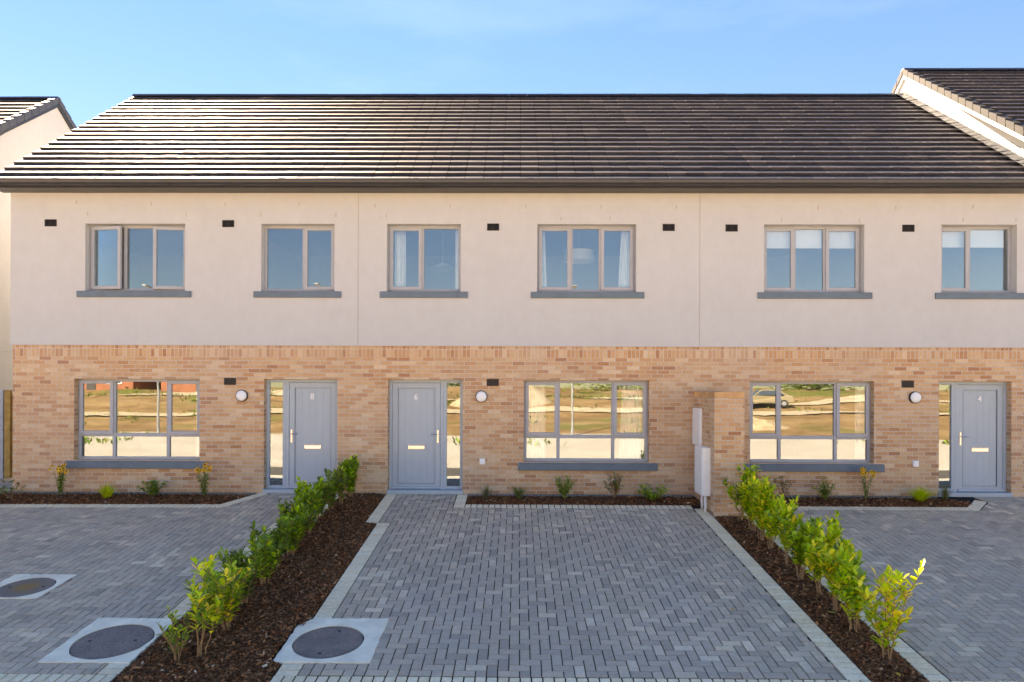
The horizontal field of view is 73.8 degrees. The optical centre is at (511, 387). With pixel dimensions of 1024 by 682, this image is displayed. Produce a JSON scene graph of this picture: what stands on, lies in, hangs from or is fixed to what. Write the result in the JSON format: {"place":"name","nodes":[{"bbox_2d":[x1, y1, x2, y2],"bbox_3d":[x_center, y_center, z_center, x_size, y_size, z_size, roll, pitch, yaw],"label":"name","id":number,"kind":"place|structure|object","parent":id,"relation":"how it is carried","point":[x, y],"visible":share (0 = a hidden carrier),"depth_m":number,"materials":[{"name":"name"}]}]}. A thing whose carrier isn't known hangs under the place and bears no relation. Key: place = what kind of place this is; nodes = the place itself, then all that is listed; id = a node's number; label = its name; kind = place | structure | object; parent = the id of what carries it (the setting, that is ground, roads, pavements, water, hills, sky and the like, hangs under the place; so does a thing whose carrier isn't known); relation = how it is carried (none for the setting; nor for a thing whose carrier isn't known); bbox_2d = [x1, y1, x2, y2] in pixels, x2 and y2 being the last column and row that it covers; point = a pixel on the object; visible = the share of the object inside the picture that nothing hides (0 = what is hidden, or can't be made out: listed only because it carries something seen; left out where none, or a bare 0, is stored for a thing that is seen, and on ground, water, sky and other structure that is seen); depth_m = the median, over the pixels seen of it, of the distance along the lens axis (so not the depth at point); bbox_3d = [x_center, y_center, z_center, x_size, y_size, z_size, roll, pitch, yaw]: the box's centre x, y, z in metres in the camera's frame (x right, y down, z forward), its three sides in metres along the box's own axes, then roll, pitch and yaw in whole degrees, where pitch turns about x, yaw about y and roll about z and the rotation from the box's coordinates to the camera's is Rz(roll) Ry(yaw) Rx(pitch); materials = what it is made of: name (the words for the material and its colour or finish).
{"place":"outdoors","nodes":[
{"label":"outdoors","id":0,"kind":"place"},
{"bbox_2d":[0,0,1023,127],"label":"sky","id":1,"kind":"structure","parent":0,"point":[92,55],"materials":[{"name":"blue"}]},
{"bbox_2d":[7,494,1018,681],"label":"pavement base","id":2,"kind":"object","parent":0,"point":[970,499],"visible":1,"depth_m":7.85,"materials":[{"name":"grey concrete"}]},
{"bbox_2d":[0,574,76,598],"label":"surround","id":3,"kind":"object","parent":2,"relation":"on","point":[24,586],"visible":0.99,"depth_m":8.44,"materials":[{"name":"concrete"}]},
{"bbox_2d":[0,492,249,504],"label":"mulch","id":4,"kind":"object","parent":2,"relation":"on","point":[78,498],"visible":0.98,"depth_m":12.24,"materials":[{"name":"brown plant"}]},
{"bbox_2d":[0,480,25,497],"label":"shrub","id":5,"kind":"object","parent":4,"relation":"on","point":[2,490],"visible":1,"depth_m":12.28,"materials":[{"name":"green plant"}]},
{"bbox_2d":[48,463,68,494],"bbox_3d":[-8.270,1.683,12.473,0.337,0.584,0.286,0,0,38],"label":"coneflower","id":6,"kind":"object","parent":4,"relation":"on","point":[59,470],"visible":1,"depth_m":12.48,"materials":[{"name":"yellow plant"}]},
{"bbox_2d":[95,483,120,498],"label":"grass tuft","id":7,"kind":"object","parent":4,"relation":"on","point":[107,491],"visible":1,"depth_m":12.35,"materials":[{"name":"green plant"}]},
{"bbox_2d":[10,491,254,494],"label":"gravel","id":8,"kind":"structure","parent":4,"relation":"on","point":[160,493],"depth_m":12.72,"materials":[{"name":"grey gravel"}]},
{"bbox_2d":[136,479,166,495],"bbox_3d":[-6.578,1.829,12.437,0.516,0.321,0.422,0,0,33],"label":"shrub","id":9,"kind":"object","parent":4,"relation":"on","point":[153,488],"visible":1,"depth_m":12.40,"materials":[{"name":"green plant"}]},
{"bbox_2d":[195,463,211,495],"bbox_3d":[-5.631,1.684,12.436,0.260,0.626,0.297,0,0,-42],"label":"coneflower","id":10,"kind":"object","parent":4,"relation":"on","point":[199,470],"visible":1,"depth_m":12.43,"materials":[{"name":"green plant"}]},
{"bbox_2d":[0,494,300,674],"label":"driveway","id":11,"kind":"structure","parent":2,"relation":"on","point":[115,558],"depth_m":9.31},
{"bbox_2d":[38,618,179,663],"bbox_3d":[-4.118,2.606,7.045,0.909,0.038,0.974,0,6,1],"label":"manhole cover","id":12,"kind":"object","parent":11,"relation":"in","point":[114,640],"visible":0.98,"depth_m":6.99,"materials":[{"name":"concrete"}]},
{"bbox_2d":[110,493,385,681],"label":"mulch","id":13,"kind":"object","parent":2,"relation":"on","point":[304,579],"visible":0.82,"depth_m":7.55,"materials":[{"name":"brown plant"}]},
{"bbox_2d":[156,605,193,661],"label":"laurel","id":14,"kind":"object","parent":13,"relation":"on","point":[174,635],"visible":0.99,"depth_m":6.58,"materials":[{"name":"green plant"}]},
{"bbox_2d":[183,556,239,656],"bbox_3d":[-3.002,2.139,6.656,0.590,1.004,0.518,0,0,36],"label":"laurel","id":15,"kind":"object","parent":13,"relation":"on","point":[200,597],"visible":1,"depth_m":6.66,"materials":[{"name":"green plant"}]},
{"bbox_2d":[199,553,255,628],"bbox_3d":[-3.056,2.170,7.240,0.563,0.790,0.469,0,0,1],"label":"laurel","id":16,"kind":"object","parent":13,"relation":"on","point":[231,601],"visible":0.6,"depth_m":7.22,"materials":[{"name":"green plant"}]},
{"bbox_2d":[210,567,251,606],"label":"laurel","id":17,"kind":"object","parent":13,"relation":"on","point":[241,578],"visible":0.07,"depth_m":7.57,"materials":[{"name":"green plant"}]},
{"bbox_2d":[216,542,263,604],"bbox_3d":[-3.098,2.128,7.833,0.530,0.730,0.485,0,0,1],"label":"laurel","id":18,"kind":"object","parent":13,"relation":"on","point":[234,555],"visible":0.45,"depth_m":7.82,"materials":[{"name":"green plant"}]},
{"bbox_2d":[246,525,285,584],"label":"laurel","id":19,"kind":"object","parent":13,"relation":"on","point":[266,548],"visible":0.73,"depth_m":8.37,"materials":[{"name":"green plant"}]},
{"bbox_2d":[249,515,298,568],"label":"laurel","id":20,"kind":"object","parent":13,"relation":"on","point":[281,526],"visible":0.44,"depth_m":8.98,"materials":[{"name":"green plant"}]},
{"bbox_2d":[279,502,308,555],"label":"laurel","id":21,"kind":"object","parent":13,"relation":"on","point":[295,534],"visible":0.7,"depth_m":9.46,"materials":[{"name":"green plant"}]},
{"bbox_2d":[276,498,318,543],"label":"laurel","id":22,"kind":"object","parent":13,"relation":"on","point":[286,509],"visible":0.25,"depth_m":9.80,"materials":[{"name":"green plant"}]},
{"bbox_2d":[292,488,324,533],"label":"laurel","id":23,"kind":"object","parent":13,"relation":"on","point":[312,500],"visible":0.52,"depth_m":10.28,"materials":[{"name":"green plant"}]},
{"bbox_2d":[293,476,326,508],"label":"laurel","id":24,"kind":"object","parent":13,"relation":"on","point":[305,486],"visible":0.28,"depth_m":10.71,"materials":[{"name":"green plant"}]},
{"bbox_2d":[314,476,334,518],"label":"laurel","id":25,"kind":"object","parent":13,"relation":"on","point":[326,492],"visible":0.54,"depth_m":11.18,"materials":[{"name":"green plant"}]},
{"bbox_2d":[320,468,341,511],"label":"laurel","id":26,"kind":"object","parent":13,"relation":"on","point":[337,483],"visible":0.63,"depth_m":11.62,"materials":[{"name":"green plant"}]},
{"bbox_2d":[331,463,348,503],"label":"laurel","id":27,"kind":"object","parent":13,"relation":"on","point":[341,495],"visible":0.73,"depth_m":11.98,"materials":[{"name":"green plant"}]},
{"bbox_2d":[341,454,360,496],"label":"laurel","id":28,"kind":"object","parent":13,"relation":"on","point":[350,466],"visible":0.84,"depth_m":12.41,"materials":[{"name":"green plant"}]},
{"bbox_2d":[0,493,1017,681],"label":"kerb edging","id":29,"kind":"object","parent":2,"relation":"on","point":[841,662],"visible":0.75,"depth_m":7.73,"materials":[{"name":"grey concrete"}]},
{"bbox_2d":[298,494,844,679],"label":"driveway","id":30,"kind":"structure","parent":2,"relation":"on","point":[804,646],"depth_m":8.01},
{"bbox_2d":[273,618,388,663],"bbox_3d":[-1.837,2.611,7.055,0.969,0.038,0.974,0,6,1],"label":"manhole cover","id":31,"kind":"object","parent":30,"relation":"in","point":[326,640],"visible":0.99,"depth_m":7.00,"materials":[{"name":"concrete"}]},
{"bbox_2d":[466,495,700,505],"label":"mulch","id":32,"kind":"object","parent":2,"relation":"on","point":[571,500],"visible":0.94,"depth_m":12.20,"materials":[{"name":"brown plant"}]},
{"bbox_2d":[479,485,494,497],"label":"wispy plant","id":33,"kind":"object","parent":32,"relation":"on","point":[486,492],"visible":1,"depth_m":12.37,"materials":[{"name":"green plant"}]},
{"bbox_2d":[511,486,527,497],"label":"shrub","id":34,"kind":"object","parent":32,"relation":"on","point":[518,494],"visible":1,"depth_m":12.37,"materials":[{"name":"green plant"}]},
{"bbox_2d":[554,476,575,497],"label":"shrub","id":35,"kind":"object","parent":32,"relation":"on","point":[562,490],"visible":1,"depth_m":12.34,"materials":[{"name":"green plant"}]},
{"bbox_2d":[468,494,692,496],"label":"gravel","id":36,"kind":"structure","parent":32,"relation":"on","point":[594,495],"depth_m":12.63,"materials":[{"name":"grey gravel"}]},
{"bbox_2d":[604,472,623,497],"bbox_3d":[1.833,1.776,12.328,0.405,0.497,0.358,0,0,1],"label":"shrub","id":37,"kind":"object","parent":32,"relation":"on","point":[615,483],"visible":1,"depth_m":12.34,"materials":[{"name":"green plant"}]},
{"bbox_2d":[636,483,670,499],"bbox_3d":[2.556,1.877,12.276,0.508,0.331,0.522,0,0,-40],"label":"shrub","id":38,"kind":"object","parent":32,"relation":"on","point":[649,494],"visible":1,"depth_m":12.27,"materials":[{"name":"green plant"}]},
{"bbox_2d":[692,391,744,516],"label":"brick pier","id":39,"kind":"structure","parent":2,"relation":"on","point":[718,429],"depth_m":11.35,"materials":[{"name":"beige brick"}]},
{"bbox_2d":[714,516,928,681],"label":"mulch","id":40,"kind":"object","parent":2,"relation":"on","point":[871,663],"visible":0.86,"depth_m":7.66,"materials":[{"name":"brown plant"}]},
{"bbox_2d":[721,463,762,520],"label":"laurel","id":41,"kind":"object","parent":40,"relation":"on","point":[748,471],"visible":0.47,"depth_m":11.03,"materials":[{"name":"green plant"}]},
{"bbox_2d":[739,471,770,531],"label":"laurel","id":42,"kind":"object","parent":40,"relation":"on","point":[747,489],"visible":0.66,"depth_m":10.52,"materials":[{"name":"green plant"}]},
{"bbox_2d":[749,475,778,540],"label":"laurel","id":43,"kind":"object","parent":40,"relation":"on","point":[759,499],"visible":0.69,"depth_m":9.98,"materials":[{"name":"green plant"}]},
{"bbox_2d":[760,493,795,548],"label":"laurel","id":44,"kind":"object","parent":40,"relation":"on","point":[770,529],"visible":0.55,"depth_m":9.72,"materials":[{"name":"green plant"}]},
{"bbox_2d":[770,494,803,564],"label":"laurel","id":45,"kind":"object","parent":40,"relation":"on","point":[781,511],"visible":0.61,"depth_m":9.09,"materials":[{"name":"green plant"}]},
{"bbox_2d":[776,514,823,578],"bbox_3d":[3.696,2.027,8.678,0.588,0.819,0.515,0,0,44],"label":"laurel","id":46,"kind":"object","parent":40,"relation":"on","point":[794,543],"visible":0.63,"depth_m":8.66,"materials":[{"name":"green plant"}]},
{"bbox_2d":[801,510,843,593],"bbox_3d":[3.715,1.971,8.146,0.571,1.009,0.425,0,0,1],"label":"laurel","id":47,"kind":"object","parent":40,"relation":"on","point":[832,535],"visible":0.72,"depth_m":8.14,"materials":[{"name":"green plant"}]},
{"bbox_2d":[806,536,865,612],"bbox_3d":[3.623,2.110,7.685,0.586,0.855,0.532,0,0,-40],"label":"laurel","id":48,"kind":"object","parent":40,"relation":"on","point":[829,562],"visible":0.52,"depth_m":7.67,"materials":[{"name":"green plant"}]},
{"bbox_2d":[827,549,873,630],"bbox_3d":[3.608,2.165,7.295,0.479,0.847,0.483,0,0,1],"label":"laurel","id":49,"kind":"object","parent":40,"relation":"on","point":[845,582],"visible":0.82,"depth_m":7.24,"materials":[{"name":"green plant"}]},
{"bbox_2d":[851,559,924,660],"bbox_3d":[3.630,2.125,6.640,0.497,1.042,0.618,0,0,1],"label":"laurel","id":50,"kind":"object","parent":40,"relation":"on","point":[895,620],"visible":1,"depth_m":6.60,"materials":[{"name":"green plant"}]},
{"bbox_2d":[775,497,972,506],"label":"mulch","id":51,"kind":"object","parent":2,"relation":"on","point":[867,502],"visible":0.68,"depth_m":12.13,"materials":[{"name":"brown plant"}]},
{"bbox_2d":[773,475,793,496],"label":"shrub","id":52,"kind":"object","parent":51,"relation":"on","point":[783,483],"visible":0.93,"depth_m":12.32,"materials":[{"name":"green plant"}]},
{"bbox_2d":[812,476,836,499],"bbox_3d":[5.650,1.820,12.345,0.416,0.441,0.412,0,0,30],"label":"shrub","id":53,"kind":"object","parent":51,"relation":"on","point":[824,491],"visible":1,"depth_m":12.30,"materials":[{"name":"green plant"}]},
{"bbox_2d":[776,495,936,497],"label":"gravel","id":54,"kind":"structure","parent":51,"relation":"on","point":[806,496],"depth_m":12.59,"materials":[{"name":"grey gravel"}]},
{"bbox_2d":[859,467,875,499],"bbox_3d":[6.433,1.741,12.353,0.313,0.601,0.229,0,0,17],"label":"coneflower","id":55,"kind":"object","parent":51,"relation":"on","point":[863,472],"visible":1,"depth_m":12.33,"materials":[{"name":"yellow plant"}]},
{"bbox_2d":[902,486,940,500],"bbox_3d":[7.325,1.882,12.247,0.773,0.325,0.664,0,0,1],"label":"grass tuft","id":56,"kind":"object","parent":51,"relation":"on","point":[920,495],"visible":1,"depth_m":12.21,"materials":[{"name":"green plant"}]},
{"bbox_2d":[936,482,950,499],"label":"wispy plant","id":57,"kind":"object","parent":51,"relation":"on","point":[945,492],"visible":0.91,"depth_m":12.31,"materials":[{"name":"green plant"}]},
{"bbox_2d":[794,497,1023,681],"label":"driveway","id":58,"kind":"structure","parent":2,"relation":"on","point":[965,600],"depth_m":8.85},
{"bbox_3d":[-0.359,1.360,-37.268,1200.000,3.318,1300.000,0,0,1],"label":"ground","id":59,"kind":"structure","parent":0,"visible":0},
{"bbox_2d":[0,478,11,492],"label":"path","id":60,"kind":"structure","parent":59,"relation":"on","point":[6,480],"depth_m":13.69,"materials":[{"name":"concrete"}]},
{"bbox_2d":[0,389,12,478],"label":"side gate","id":61,"kind":"structure","parent":60,"relation":"on","point":[6,429],"depth_m":13.96,"materials":[{"name":"brown wood"}]},
{"bbox_2d":[0,96,76,393],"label":"gabled house","id":62,"kind":"structure","parent":59,"relation":"on","point":[29,125],"depth_m":15.74,"materials":[{"name":"paint"}]},
{"bbox_2d":[0,94,399,493],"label":"terraced house","id":63,"kind":"structure","parent":59,"relation":"on","point":[169,252],"depth_m":12.80,"materials":[{"name":"paint"}]},
{"bbox_2d":[76,225,190,296],"bbox_3d":[-7.067,-2.385,12.868,2.145,1.380,0.250,0,0,1],"label":"window","id":64,"kind":"structure","parent":63,"relation":"in","point":[98,233],"depth_m":12.88,"materials":[{"name":"grey plastic"}]},
{"bbox_2d":[65,379,204,468],"bbox_3d":[-7.043,0.669,12.867,2.605,1.678,0.250,0,0,1],"label":"window","id":65,"kind":"structure","parent":63,"relation":"in","point":[113,383],"depth_m":12.91,"materials":[{"name":"grey plastic"}]},
{"bbox_2d":[196,384,198,456],"bbox_3d":[-5.985,0.679,13.049,0.113,1.670,0.047,0,0,1],"label":"curtain","id":66,"kind":"object","parent":63,"relation":"hanging from","point":[197,446],"visible":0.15,"depth_m":13.05,"materials":[{"name":"fabric"}]},
{"bbox_2d":[253,226,340,297],"bbox_3d":[-4.002,-2.374,12.839,1.635,1.380,0.250,0,0,1],"label":"window","id":67,"kind":"structure","parent":63,"relation":"in","point":[307,291],"depth_m":12.87,"materials":[{"name":"grey plastic"}]},
{"bbox_2d":[289,383,335,487],"bbox_3d":[-3.771,0.900,12.888,0.886,1.994,0.106,0,0,1],"label":"door","id":68,"kind":"structure","parent":63,"relation":"in","point":[312,406],"depth_m":12.92,"materials":[{"name":"paint"}]},
{"bbox_2d":[352,93,708,495],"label":"terraced house","id":69,"kind":"structure","parent":59,"relation":"on","point":[449,373],"depth_m":12.73,"materials":[{"name":"paint"}]},
{"bbox_2d":[395,231,405,286],"bbox_3d":[-2.129,-2.382,13.012,0.204,1.320,0.047,0,0,1],"label":"curtain","id":70,"kind":"object","parent":69,"relation":"hanging from","point":[400,258],"visible":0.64,"depth_m":13.02,"materials":[{"name":"fabric"}]},
{"bbox_2d":[392,383,440,488],"bbox_3d":[-1.806,0.907,12.870,0.906,1.994,0.106,0,0,1],"label":"door","id":71,"kind":"structure","parent":69,"relation":"in","point":[416,406],"depth_m":12.90,"materials":[{"name":"paint"}]},
{"bbox_2d":[380,226,467,297],"bbox_3d":[-1.640,-2.366,12.816,1.640,1.380,0.250,0,0,1],"label":"window","id":72,"kind":"structure","parent":69,"relation":"in","point":[393,292],"depth_m":12.85,"materials":[{"name":"grey plastic"}]},
{"bbox_2d":[428,263,454,270],"bbox_3d":[-1.453,-3.100,14.345,0.600,1.200,0.600,0,0,1],"label":"pendant lamp","id":73,"kind":"object","parent":69,"relation":"attached to","point":[442,267],"visible":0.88,"depth_m":14.48,"materials":[{"name":"fabric"}]},
{"bbox_2d":[455,230,458,288],"bbox_3d":[-1.035,-2.379,13.002,0.093,1.320,0.047,0,0,1],"label":"curtain","id":74,"kind":"object","parent":69,"relation":"hanging from","point":[456,254],"visible":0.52,"depth_m":13.00,"materials":[{"name":"fabric"}]},
{"bbox_2d":[526,385,545,457],"bbox_3d":[0.450,0.702,12.987,0.383,1.670,0.046,0,0,1],"label":"curtain","id":75,"kind":"object","parent":69,"relation":"hanging from","point":[536,448],"visible":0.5,"depth_m":12.98,"materials":[{"name":"fabric"}]},
{"bbox_2d":[542,231,546,286],"bbox_3d":[0.600,-2.373,12.986,0.143,1.320,0.047,0,0,1],"label":"curtain","id":76,"kind":"object","parent":69,"relation":"hanging from","point":[544,281],"visible":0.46,"depth_m":12.98,"materials":[{"name":"fabric"}]},
{"bbox_2d":[564,248,593,263],"bbox_3d":[1.396,-3.230,14.217,0.640,1.200,0.640,0,0,1],"label":"pendant lamp","id":77,"kind":"object","parent":69,"relation":"attached to","point":[583,255],"visible":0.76,"depth_m":13.97,"materials":[{"name":"fabric"}]},
{"bbox_2d":[531,226,643,297],"bbox_3d":[1.407,-2.355,12.787,2.105,1.380,0.250,0,0,1],"label":"window","id":78,"kind":"structure","parent":69,"relation":"in","point":[542,292],"depth_m":12.82,"materials":[{"name":"grey plastic"}]},
{"bbox_2d":[518,380,656,470],"bbox_3d":[1.409,0.699,12.787,2.580,1.678,0.250,0,0,1],"label":"window","id":79,"kind":"structure","parent":69,"relation":"in","point":[614,383],"depth_m":12.83,"materials":[{"name":"grey plastic"}]},
{"bbox_2d":[618,231,629,286],"bbox_3d":[2.130,-2.368,12.972,0.243,1.320,0.047,0,0,1],"label":"curtain","id":80,"kind":"object","parent":69,"relation":"hanging from","point":[624,270],"visible":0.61,"depth_m":12.97,"materials":[{"name":"fabric"}]},
{"bbox_2d":[619,386,642,458],"bbox_3d":[2.255,0.708,12.971,0.474,1.670,0.047,0,0,1],"label":"curtain","id":81,"kind":"object","parent":69,"relation":"hanging from","point":[631,420],"visible":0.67,"depth_m":12.97,"materials":[{"name":"fabric"}]},
{"bbox_2d":[655,93,1023,496],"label":"terraced house","id":82,"kind":"structure","parent":59,"relation":"on","point":[907,321],"depth_m":12.67,"materials":[{"name":"paint"}]},
{"bbox_2d":[767,232,789,247],"bbox_3d":[5.003,-2.828,12.913,0.540,0.381,0.044,0,0,1],"label":"roller blind","id":83,"kind":"object","parent":82,"relation":"attached to","point":[778,239],"visible":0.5,"depth_m":12.91,"materials":[{"name":"fabric"}]},
{"bbox_2d":[796,230,821,248],"bbox_3d":[5.583,-2.826,12.908,0.540,0.381,0.044,0,0,1],"label":"roller blind","id":84,"kind":"object","parent":82,"relation":"attached to","point":[808,239],"visible":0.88,"depth_m":12.90,"materials":[{"name":"fabric"}]},
{"bbox_2d":[744,381,884,471],"bbox_3d":[5.606,0.714,12.747,2.575,1.678,0.250,0,0,1],"label":"window","id":85,"kind":"structure","parent":82,"relation":"in","point":[836,434],"depth_m":12.79,"materials":[{"name":"grey plastic"}]},
{"bbox_2d":[757,226,872,298],"bbox_3d":[5.615,-2.340,12.747,2.110,1.380,0.250,0,0,1],"label":"window","id":86,"kind":"structure","parent":82,"relation":"in","point":[827,292],"depth_m":12.78,"materials":[{"name":"grey plastic"}]},
{"bbox_2d":[829,232,854,248],"bbox_3d":[6.188,-2.824,12.902,0.590,0.381,0.044,0,0,1],"label":"roller blind","id":87,"kind":"object","parent":82,"relation":"attached to","point":[841,240],"visible":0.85,"depth_m":12.90,"materials":[{"name":"fabric"}]},
{"bbox_2d":[855,386,864,459],"bbox_3d":[6.584,0.723,12.930,0.173,1.670,0.047,0,0,1],"label":"curtain","id":88,"kind":"object","parent":82,"relation":"hanging from","point":[859,418],"visible":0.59,"depth_m":12.92,"materials":[{"name":"fabric"}]},
{"bbox_2d":[942,230,1003,247],"bbox_3d":[8.643,-2.825,12.879,1.260,0.361,0.044,0,0,1],"label":"roller blind","id":89,"kind":"object","parent":82,"relation":"attached to","point":[986,238],"visible":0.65,"depth_m":12.87,"materials":[{"name":"fabric"}]},
{"bbox_2d":[935,226,1023,298],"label":"window","id":90,"kind":"structure","parent":82,"relation":"in","point":[946,293],"depth_m":12.76,"materials":[{"name":"grey plastic"}]},
{"bbox_2d":[958,385,1003,491],"bbox_3d":[8.771,0.944,12.769,0.841,1.994,0.106,0,0,1],"label":"door","id":91,"kind":"structure","parent":82,"relation":"in","point":[980,407],"depth_m":12.80,"materials":[{"name":"paint"}]},
{"bbox_2d":[891,68,1023,165],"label":"gabled house","id":92,"kind":"structure","parent":59,"relation":"on","point":[985,106],"depth_m":15.13,"materials":[{"name":"tile"}]}
]}

